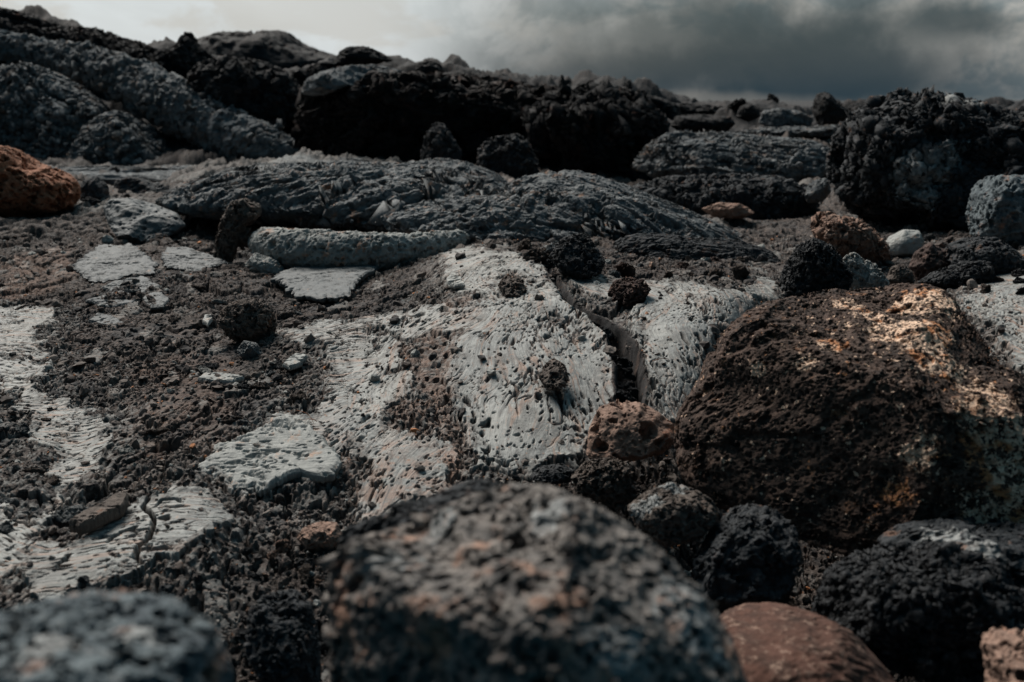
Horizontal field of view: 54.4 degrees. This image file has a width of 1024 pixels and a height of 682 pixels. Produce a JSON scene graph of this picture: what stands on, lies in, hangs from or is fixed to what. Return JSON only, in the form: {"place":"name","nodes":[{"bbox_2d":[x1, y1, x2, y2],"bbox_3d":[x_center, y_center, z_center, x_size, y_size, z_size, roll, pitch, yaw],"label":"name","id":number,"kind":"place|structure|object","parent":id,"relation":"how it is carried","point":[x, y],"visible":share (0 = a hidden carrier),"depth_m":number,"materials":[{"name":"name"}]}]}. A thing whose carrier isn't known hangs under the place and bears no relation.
{"place":"outdoors","nodes":[
{"label":"outdoors","id":0,"kind":"place"},
{"bbox_2d":[198,30,336,68],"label":"hill","id":1,"kind":"structure","parent":0,"point":[282,49],"depth_m":29.39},
{"bbox_2d":[0,5,1023,681],"bbox_3d":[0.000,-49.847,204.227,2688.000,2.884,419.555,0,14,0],"label":"ground","id":2,"kind":"structure","parent":0,"point":[384,439],"depth_m":2.04,"materials":[{"name":"stone"}]},
{"bbox_2d":[0,520,14,533],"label":"crust flake","id":3,"kind":"object","parent":2,"relation":"on","point":[6,526],"visible":1,"depth_m":1.47,"materials":[{"name":"grey stone"}]},
{"bbox_2d":[0,497,15,503],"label":"crust flake","id":4,"kind":"object","parent":2,"relation":"on","point":[7,500],"visible":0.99,"depth_m":1.58,"materials":[{"name":"grey stone"}]},
{"bbox_2d":[14,422,29,434],"bbox_3d":[-0.927,0.166,1.884,0.040,0.018,0.025,11,35,14],"label":"crust flake","id":5,"kind":"object","parent":2,"relation":"on","point":[24,428],"visible":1,"depth_m":1.88,"materials":[{"name":"grey stone"}]},
{"bbox_2d":[22,466,45,473],"bbox_3d":[-0.820,0.222,1.703,0.041,0.018,0.019,-3,-4,-38],"label":"crust flake","id":6,"kind":"object","parent":2,"relation":"on","point":[31,469],"visible":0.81,"depth_m":1.70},
{"bbox_2d":[0,145,80,216],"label":"boulder","id":7,"kind":"object","parent":2,"relation":"on","point":[29,185],"visible":1,"depth_m":4.67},
{"bbox_2d":[43,474,59,485],"bbox_3d":[-0.772,0.235,1.669,0.028,0.014,0.039,-22,24,-18],"label":"crust flake","id":8,"kind":"object","parent":2,"relation":"on","point":[54,480],"visible":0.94,"depth_m":1.67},
{"bbox_2d":[0,61,110,158],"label":"lava lobe","id":9,"kind":"object","parent":2,"relation":"on","point":[46,113],"visible":0.64,"depth_m":9.56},
{"bbox_2d":[52,504,89,523],"bbox_3d":[-0.683,0.271,1.551,0.050,0.020,0.061,32,24,14],"label":"crust flake","id":10,"kind":"object","parent":2,"relation":"on","point":[65,514],"visible":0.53,"depth_m":1.54,"materials":[{"name":"grey stone"}]},
{"bbox_2d":[0,7,158,60],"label":"outcrop","id":11,"kind":"object","parent":2,"relation":"on","point":[15,21],"visible":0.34,"depth_m":11.71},
{"bbox_2d":[150,32,213,79],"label":"outcrop","id":12,"kind":"object","parent":11,"relation":"on","point":[184,54],"visible":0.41,"depth_m":11.60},
{"bbox_2d":[77,575,89,583],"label":"loose stone","id":13,"kind":"object","parent":2,"relation":"on","point":[85,578],"visible":1,"depth_m":1.32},
{"bbox_2d":[81,197,101,204],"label":"rubble stone","id":14,"kind":"object","parent":2,"relation":"on","point":[93,201],"visible":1,"depth_m":5.02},
{"bbox_2d":[80,176,110,200],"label":"boulder","id":15,"kind":"object","parent":2,"relation":"on","point":[97,187],"visible":0.72,"depth_m":5.18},
{"bbox_2d":[69,492,128,535],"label":"stone","id":16,"kind":"object","parent":2,"relation":"on","point":[113,507],"visible":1,"depth_m":1.47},
{"bbox_2d":[88,313,122,324],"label":"crust plate","id":17,"kind":"object","parent":2,"relation":"on","point":[99,318],"visible":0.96,"depth_m":2.68,"materials":[{"name":"grey stone"}]},
{"bbox_2d":[85,295,137,307],"bbox_3d":[-1.162,-0.115,2.915,0.159,0.021,0.119,11,17,38],"label":"crust plate","id":18,"kind":"object","parent":2,"relation":"on","point":[94,300],"visible":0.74,"depth_m":2.89,"materials":[{"name":"grey stone"}]},
{"bbox_2d":[72,243,159,283],"bbox_3d":[-1.428,-0.281,3.535,0.273,0.046,0.713,-8,16,-30],"label":"crust plate","id":19,"kind":"object","parent":2,"relation":"on","point":[103,263],"visible":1,"depth_m":3.45,"materials":[{"name":"grey stone"}]},
{"bbox_2d":[0,588,234,681],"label":"boulder","id":20,"kind":"object","parent":2,"relation":"on","point":[97,635],"visible":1,"depth_m":0.53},
{"bbox_2d":[66,110,172,165],"bbox_3d":[-3.698,-1.879,9.630,1.122,0.696,1.146,0,14,0],"label":"lava lobe","id":21,"kind":"object","parent":2,"relation":"on","point":[118,138],"visible":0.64,"depth_m":9.22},
{"bbox_2d":[116,444,134,453],"bbox_3d":[-0.696,0.197,1.792,0.036,0.016,0.026,-4,22,-5],"label":"crust flake","id":22,"kind":"object","parent":2,"relation":"on","point":[126,448],"visible":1,"depth_m":1.79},
{"bbox_2d":[101,276,159,293],"bbox_3d":[-1.192,-0.168,3.108,0.165,0.024,0.335,-9,16,-33],"label":"crust plate","id":23,"kind":"object","parent":2,"relation":"on","point":[117,283],"visible":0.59,"depth_m":3.12,"materials":[{"name":"grey stone"}]},
{"bbox_2d":[113,176,172,193],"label":"rock","id":24,"kind":"object","parent":2,"relation":"on","point":[134,184],"visible":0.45,"depth_m":5.77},
{"bbox_2d":[104,198,184,243],"bbox_3d":[-1.519,-0.497,4.128,0.304,0.183,0.417,-8,16,-31],"label":"slab","id":25,"kind":"object","parent":2,"relation":"on","point":[133,220],"depth_m":4.03,"materials":[{"name":"grey stone"}]},
{"bbox_2d":[0,29,299,158],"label":"lava tube","id":26,"kind":"object","parent":2,"relation":"on","point":[172,104],"visible":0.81,"depth_m":9.65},
{"bbox_2d":[142,292,168,309],"bbox_3d":[-1.047,-0.120,2.926,0.069,0.022,0.231,-7,15,-27],"label":"crust plate","id":27,"kind":"object","parent":2,"relation":"on","point":[162,298],"visible":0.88,"depth_m":2.89,"materials":[{"name":"grey stone"}]},
{"bbox_2d":[145,428,170,434],"bbox_3d":[-0.665,0.170,1.865,0.052,0.017,0.042,-10,-8,10],"label":"crust flake","id":28,"kind":"object","parent":2,"relation":"on","point":[158,431],"visible":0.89,"depth_m":1.85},
{"bbox_2d":[159,583,171,595],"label":"loose stone","id":29,"kind":"object","parent":2,"relation":"on","point":[166,589],"visible":0.88,"depth_m":1.33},
{"bbox_2d":[161,246,229,271],"bbox_3d":[-1.185,-0.293,3.592,0.226,0.035,0.487,-12,18,-40],"label":"crust plate","id":30,"kind":"object","parent":2,"relation":"on","point":[182,258],"visible":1,"depth_m":3.56,"materials":[{"name":"grey stone"}]},
{"bbox_2d":[195,362,218,368],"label":"crust flake","id":31,"kind":"object","parent":2,"relation":"on","point":[212,365],"visible":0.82,"depth_m":2.22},
{"bbox_2d":[202,314,212,326],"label":"pebble","id":32,"kind":"object","parent":2,"relation":"on","point":[207,321],"visible":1,"depth_m":2.63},
{"bbox_2d":[53,157,369,184],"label":"outcrop","id":33,"kind":"object","parent":2,"relation":"on","point":[155,174],"visible":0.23,"depth_m":7.29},
{"bbox_2d":[197,372,243,384],"bbox_3d":[-0.624,0.080,2.117,0.102,0.017,0.054,8,16,30],"label":"crust plate","id":34,"kind":"object","parent":2,"relation":"on","point":[224,378],"visible":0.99,"depth_m":2.11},
{"bbox_2d":[212,198,261,261],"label":"rock","id":35,"kind":"object","parent":2,"relation":"on","point":[239,216],"visible":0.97,"depth_m":3.60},
{"bbox_2d":[235,627,246,639],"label":"rubble stone","id":36,"kind":"object","parent":2,"relation":"on","point":[242,632],"visible":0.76,"depth_m":1.31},
{"bbox_2d":[186,55,300,134],"bbox_3d":[-2.632,-2.406,9.916,1.160,0.846,1.080,0,14,0],"label":"boulder","id":37,"kind":"object","parent":2,"relation":"on","point":[261,90],"visible":0.63,"depth_m":9.50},
{"bbox_2d":[216,297,277,342],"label":"stone","id":38,"kind":"object","parent":2,"relation":"on","point":[251,319],"visible":0.89,"depth_m":2.36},
{"bbox_2d":[237,340,262,358],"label":"stone","id":39,"kind":"object","parent":2,"relation":"on","point":[247,349],"visible":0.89,"depth_m":2.26,"materials":[{"name":"grey stone"}]},
{"bbox_2d":[248,382,273,388],"bbox_3d":[-0.525,0.094,2.078,0.055,0.018,0.028,-6,22,-12],"label":"crust flake","id":40,"kind":"object","parent":2,"relation":"on","point":[259,385],"visible":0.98,"depth_m":2.07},
{"bbox_2d":[245,253,283,274],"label":"rock","id":41,"kind":"object","parent":2,"relation":"on","point":[257,263],"visible":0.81,"depth_m":3.40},
{"bbox_2d":[198,414,341,497],"bbox_3d":[-0.407,0.202,1.736,0.243,0.066,0.234,11,17,39],"label":"crust plate","id":42,"kind":"object","parent":2,"relation":"on","point":[273,453],"visible":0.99,"depth_m":1.72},
{"bbox_2d":[275,539,290,552],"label":"rubble stone","id":43,"kind":"object","parent":2,"relation":"on","point":[282,546],"visible":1,"depth_m":1.50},
{"bbox_2d":[243,589,322,681],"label":"rock","id":44,"kind":"object","parent":2,"relation":"on","point":[283,644],"visible":1,"depth_m":1.20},
{"bbox_2d":[282,353,307,370],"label":"stone","id":45,"kind":"object","parent":2,"relation":"on","point":[294,361],"visible":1,"depth_m":2.18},
{"bbox_2d":[290,390,307,399],"bbox_3d":[-0.421,0.108,1.966,0.040,0.018,0.030,0,19,4],"label":"crust flake","id":46,"kind":"object","parent":2,"relation":"on","point":[299,394],"visible":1,"depth_m":1.96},
{"bbox_2d":[298,563,311,583],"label":"rubble stone","id":47,"kind":"object","parent":2,"relation":"on","point":[304,570],"visible":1,"depth_m":1.46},
{"bbox_2d":[296,558,314,568],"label":"rubble stone","id":48,"kind":"object","parent":2,"relation":"on","point":[301,562],"visible":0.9,"depth_m":1.48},
{"bbox_2d":[282,61,338,86],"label":"outcrop","id":49,"kind":"object","parent":2,"relation":"on","point":[301,75],"visible":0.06,"depth_m":11.19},
{"bbox_2d":[297,521,341,551],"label":"stone","id":50,"kind":"object","parent":2,"relation":"on","point":[316,536],"visible":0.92,"depth_m":1.51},
{"bbox_2d":[270,264,378,302],"bbox_3d":[-0.619,-0.212,3.257,0.334,0.041,0.828,0,14,0],"label":"crust plate","id":51,"kind":"object","parent":2,"relation":"on","point":[321,284],"visible":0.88,"depth_m":3.14,"materials":[{"name":"grey stone"}]},
{"bbox_2d":[248,227,469,270],"bbox_3d":[-0.552,-0.324,3.500,0.802,0.156,0.310,0,14,0],"label":"lava roll","id":52,"kind":"object","parent":51,"relation":"on","point":[287,248],"visible":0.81,"depth_m":3.40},
{"bbox_2d":[155,161,502,232],"bbox_3d":[-0.720,-0.659,4.572,1.718,0.333,1.139,4,14,14],"label":"lava mound","id":53,"kind":"object","parent":2,"relation":"on","point":[337,196],"visible":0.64,"depth_m":4.20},
{"bbox_2d":[334,46,392,66],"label":"outcrop","id":54,"kind":"object","parent":2,"relation":"on","point":[355,55],"visible":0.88,"depth_m":9.89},
{"bbox_2d":[338,478,502,545],"bbox_3d":[-0.079,0.153,0.860,0.149,0.074,0.116,0,14,0],"label":"rock","id":55,"kind":"object","parent":2,"relation":"on","point":[398,514],"visible":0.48,"depth_m":0.84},
{"bbox_2d":[290,70,557,164],"bbox_3d":[-0.757,-1.947,9.404,2.711,1.182,2.007,0,14,0],"label":"outcrop","id":56,"kind":"object","parent":2,"relation":"on","point":[387,116],"visible":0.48,"depth_m":8.59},
{"bbox_2d":[301,64,403,96],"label":"outcrop","id":57,"kind":"object","parent":56,"relation":"on","point":[324,82],"visible":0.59,"depth_m":8.53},
{"bbox_2d":[414,60,444,73],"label":"outcrop","id":58,"kind":"object","parent":2,"relation":"on","point":[426,67],"visible":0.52,"depth_m":9.85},
{"bbox_2d":[420,122,461,160],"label":"rock","id":59,"kind":"object","parent":2,"relation":"on","point":[439,141],"visible":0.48,"depth_m":7.86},
{"bbox_2d":[446,271,464,288],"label":"crust plate","id":60,"kind":"object","parent":2,"relation":"on","point":[454,280],"visible":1,"depth_m":2.58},
{"bbox_2d":[407,158,507,185],"bbox_3d":[-0.358,-0.845,5.250,0.726,0.227,0.753,0,14,0],"label":"lava mound","id":61,"kind":"object","parent":2,"relation":"on","point":[463,166],"visible":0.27,"depth_m":5.18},
{"bbox_2d":[477,133,539,179],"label":"rock","id":62,"kind":"object","parent":2,"relation":"on","point":[514,156],"visible":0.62,"depth_m":7.60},
{"bbox_2d":[498,273,526,297],"bbox_3d":[0.000,-0.134,2.420,0.072,0.047,0.120,-5,15,-21],"label":"cinder","id":63,"kind":"object","parent":2,"relation":"on","point":[509,285],"visible":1,"depth_m":2.40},
{"bbox_2d":[517,238,531,250],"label":"rubble stone","id":64,"kind":"object","parent":2,"relation":"on","point":[525,244],"visible":0.68,"depth_m":3.08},
{"bbox_2d":[315,482,747,681],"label":"boulder","id":65,"kind":"object","parent":2,"relation":"on","point":[516,582],"visible":1,"depth_m":0.62,"materials":[{"name":"stone"}]},
{"bbox_2d":[530,463,573,484],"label":"stone","id":66,"kind":"object","parent":2,"relation":"on","point":[559,473],"visible":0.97,"depth_m":1.64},
{"bbox_2d":[539,358,568,390],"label":"stone","id":67,"kind":"object","parent":2,"relation":"on","point":[553,375],"visible":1,"depth_m":1.92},
{"bbox_2d":[443,71,679,120],"bbox_3d":[0.515,-2.633,10.880,2.646,0.616,1.078,0,14,0],"label":"outcrop","id":68,"kind":"object","parent":2,"relation":"on","point":[669,109],"visible":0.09,"depth_m":10.57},
{"bbox_2d":[549,232,605,279],"bbox_3d":[0.171,-0.225,2.621,0.149,0.116,0.185,0,14,0],"label":"cinder","id":69,"kind":"object","parent":2,"relation":"on","point":[578,255],"visible":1,"depth_m":2.58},
{"bbox_2d":[520,80,670,178],"bbox_3d":[0.701,-1.702,8.389,1.262,0.970,1.427,0,14,0],"label":"outcrop","id":70,"kind":"object","parent":2,"relation":"on","point":[610,127],"visible":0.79,"depth_m":7.89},
{"bbox_2d":[558,74,571,95],"bbox_3d":[0.448,-2.166,8.425,0.126,0.180,0.151,0,14,0],"label":"rock spike","id":71,"kind":"object","parent":70,"relation":"on","point":[564,88],"visible":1,"depth_m":8.38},
{"bbox_2d":[571,457,637,509],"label":"stone","id":72,"kind":"object","parent":2,"relation":"on","point":[609,481],"visible":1,"depth_m":1.57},
{"bbox_2d":[614,357,627,364],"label":"rubble stone","id":73,"kind":"object","parent":2,"relation":"on","point":[622,360],"visible":0.73,"depth_m":2.04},
{"bbox_2d":[495,169,747,240],"bbox_3d":[0.493,-0.518,4.120,1.190,0.362,0.934,0,14,0],"label":"lava mound","id":74,"kind":"object","parent":2,"relation":"on","point":[562,204],"visible":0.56,"depth_m":3.86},
{"bbox_2d":[380,194,552,244],"bbox_3d":[-0.109,-0.473,4.057,0.834,0.238,0.773,0,14,0],"label":"lava mound","id":75,"kind":"object","parent":74,"relation":"on","point":[478,217],"visible":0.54,"depth_m":3.82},
{"bbox_2d":[613,262,635,277],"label":"rubble stone","id":76,"kind":"object","parent":2,"relation":"on","point":[624,269],"visible":0.76,"depth_m":2.72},
{"bbox_2d":[608,277,650,306],"bbox_3d":[0.278,-0.118,2.364,0.099,0.064,0.113,-5,15,-20],"label":"cinder","id":77,"kind":"object","parent":2,"relation":"on","point":[627,291],"visible":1,"depth_m":2.33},
{"bbox_2d":[586,399,673,461],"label":"stone","id":78,"kind":"object","parent":2,"relation":"on","point":[629,431],"visible":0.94,"depth_m":1.68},
{"bbox_2d":[629,174,652,181],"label":"rubble stone","id":79,"kind":"object","parent":2,"relation":"on","point":[643,177],"visible":0.45,"depth_m":8.00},
{"bbox_2d":[627,482,718,547],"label":"rock","id":80,"kind":"object","parent":2,"relation":"on","point":[667,514],"visible":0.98,"depth_m":1.31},
{"bbox_2d":[613,232,780,262],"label":"slab","id":81,"kind":"structure","parent":2,"relation":"on","point":[661,245],"depth_m":3.28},
{"bbox_2d":[670,114,734,132],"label":"rock","id":82,"kind":"object","parent":2,"relation":"on","point":[697,123],"visible":0.96,"depth_m":8.80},
{"bbox_2d":[707,267,724,276],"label":"rubble stone","id":83,"kind":"object","parent":2,"relation":"on","point":[717,272],"visible":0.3,"depth_m":2.66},
{"bbox_2d":[631,173,819,219],"bbox_3d":[1.095,-0.725,5.273,1.038,0.333,0.760,0,14,0],"label":"rock","id":84,"kind":"object","parent":2,"relation":"on","point":[769,197],"visible":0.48,"depth_m":4.98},
{"bbox_2d":[702,202,754,218],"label":"rock","id":85,"kind":"object","parent":2,"relation":"on","point":[730,210],"visible":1,"depth_m":4.64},
{"bbox_2d":[630,129,829,182],"bbox_3d":[1.603,-1.331,7.292,1.480,0.439,1.238,0,14,0],"label":"outcrop","id":86,"kind":"object","parent":2,"relation":"on","point":[684,153],"visible":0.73,"depth_m":6.91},
{"bbox_2d":[728,98,746,109],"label":"rubble stone","id":87,"kind":"object","parent":2,"relation":"on","point":[736,104],"visible":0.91,"depth_m":11.19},
{"bbox_2d":[731,263,749,279],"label":"rubble stone","id":88,"kind":"object","parent":2,"relation":"on","point":[738,270],"visible":0.98,"depth_m":2.72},
{"bbox_2d":[676,103,810,115],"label":"outcrop","id":89,"kind":"object","parent":2,"relation":"on","point":[692,109],"visible":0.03,"depth_m":11.77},
{"bbox_2d":[693,503,802,614],"bbox_3d":[0.305,0.295,1.324,0.142,0.146,0.187,0,14,0],"label":"boulder","id":90,"kind":"object","parent":2,"relation":"on","point":[749,553],"visible":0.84,"depth_m":1.26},
{"bbox_2d":[736,103,760,121],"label":"rock","id":91,"kind":"object","parent":2,"relation":"on","point":[748,112],"visible":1,"depth_m":10.62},
{"bbox_2d":[759,108,812,126],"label":"rock","id":92,"kind":"object","parent":2,"relation":"on","point":[778,117],"visible":0.88,"depth_m":10.26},
{"bbox_2d":[741,124,838,138],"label":"outcrop","id":93,"kind":"object","parent":2,"relation":"on","point":[823,131],"visible":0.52,"depth_m":9.07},
{"bbox_2d":[720,602,894,681],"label":"stone","id":94,"kind":"object","parent":2,"relation":"on","point":[776,642],"visible":0.88,"depth_m":0.99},
{"bbox_2d":[779,237,852,296],"bbox_3d":[0.786,-0.181,2.594,0.198,0.181,0.184,4,14,16],"label":"cinder","id":95,"kind":"object","parent":2,"relation":"on","point":[813,264],"visible":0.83,"depth_m":2.54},
{"bbox_2d":[804,178,830,202],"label":"rock","id":96,"kind":"object","parent":2,"relation":"on","point":[818,190],"visible":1,"depth_m":4.91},
{"bbox_2d":[812,92,847,124],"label":"rock","id":97,"kind":"object","parent":2,"relation":"on","point":[828,109],"visible":0.94,"depth_m":8.44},
{"bbox_2d":[673,282,1023,556],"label":"boulder","id":98,"kind":"object","parent":2,"relation":"on","point":[845,423],"visible":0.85,"depth_m":1.42,"materials":[{"name":"stone"}]},
{"bbox_2d":[810,211,890,263],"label":"rock","id":99,"kind":"object","parent":2,"relation":"on","point":[844,235],"visible":0.84,"depth_m":3.20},
{"bbox_2d":[847,103,863,111],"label":"rock","id":100,"kind":"object","parent":2,"relation":"on","point":[854,106],"visible":0.25,"depth_m":8.60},
{"bbox_2d":[843,252,889,289],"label":"stone","id":101,"kind":"object","parent":2,"relation":"on","point":[867,273],"visible":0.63,"depth_m":2.70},
{"bbox_2d":[887,264,914,284],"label":"stone","id":102,"kind":"object","parent":2,"relation":"on","point":[901,273],"visible":0.84,"depth_m":2.85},
{"bbox_2d":[886,229,923,256],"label":"rock","id":103,"kind":"object","parent":2,"relation":"on","point":[905,243],"visible":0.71,"depth_m":3.49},
{"bbox_2d":[811,535,1023,681],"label":"boulder","id":104,"kind":"object","parent":2,"relation":"on","point":[932,611],"visible":0.81,"depth_m":1.09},
{"bbox_2d":[825,84,1023,231],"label":"boulder","id":105,"kind":"object","parent":2,"relation":"on","point":[927,159],"visible":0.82,"depth_m":4.23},
{"bbox_2d":[908,242,949,280],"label":"rock","id":106,"kind":"object","parent":2,"relation":"on","point":[927,258],"visible":0.69,"depth_m":2.95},
{"bbox_2d":[922,233,939,241],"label":"rubble stone","id":107,"kind":"object","parent":2,"relation":"on","point":[928,237],"visible":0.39,"depth_m":3.92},
{"bbox_2d":[877,516,1023,577],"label":"boulder","id":108,"kind":"object","parent":2,"relation":"on","point":[1002,542],"visible":0.62,"depth_m":1.24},
{"bbox_2d":[918,260,995,287],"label":"rock","id":109,"kind":"object","parent":2,"relation":"on","point":[980,271],"visible":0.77,"depth_m":2.72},
{"bbox_2d":[945,236,1023,274],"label":"rock","id":110,"kind":"object","parent":2,"relation":"on","point":[1002,256],"visible":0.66,"depth_m":2.87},
{"bbox_2d":[980,283,990,292],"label":"rubble stone","id":111,"kind":"object","parent":2,"relation":"on","point":[985,288],"visible":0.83,"depth_m":2.58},
{"bbox_2d":[965,174,1023,245],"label":"boulder","id":112,"kind":"object","parent":2,"relation":"on","point":[995,207],"visible":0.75,"depth_m":3.58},
{"bbox_2d":[980,626,1023,681],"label":"rock","id":113,"kind":"object","parent":2,"relation":"on","point":[1002,647],"visible":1,"depth_m":0.94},
{"bbox_2d":[1011,268,1023,276],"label":"rubble stone","id":114,"kind":"object","parent":2,"relation":"on","point":[1018,272],"visible":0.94,"depth_m":2.78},
{"label":"rubble stone","id":115,"kind":"object","parent":2,"relation":"on","visible":0},
{"bbox_2d":[522,248,551,262],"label":"rubble stone","id":116,"kind":"object","parent":115,"relation":"on","point":[538,255],"visible":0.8,"depth_m":2.75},
{"bbox_2d":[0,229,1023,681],"bbox_3d":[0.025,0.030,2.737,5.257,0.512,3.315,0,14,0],"label":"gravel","id":117,"kind":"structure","parent":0,"point":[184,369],"depth_m":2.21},
{"bbox_2d":[0,0,1023,100],"label":"sky","id":118,"kind":"structure","parent":0,"point":[702,50],"materials":[{"name":"grey"}]},
{"label":"rubble stone","id":119,"kind":"object","parent":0,"visible":0},
{"bbox_2d":[616,390,633,401],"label":"rubble stone","id":120,"kind":"object","parent":119,"relation":"on","point":[622,395],"visible":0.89,"depth_m":1.92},
{"label":"rubble stone","id":121,"kind":"object","parent":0,"visible":0},
{"bbox_2d":[602,327,613,340],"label":"rubble stone","id":122,"kind":"object","parent":121,"relation":"on","point":[608,332],"visible":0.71,"depth_m":2.17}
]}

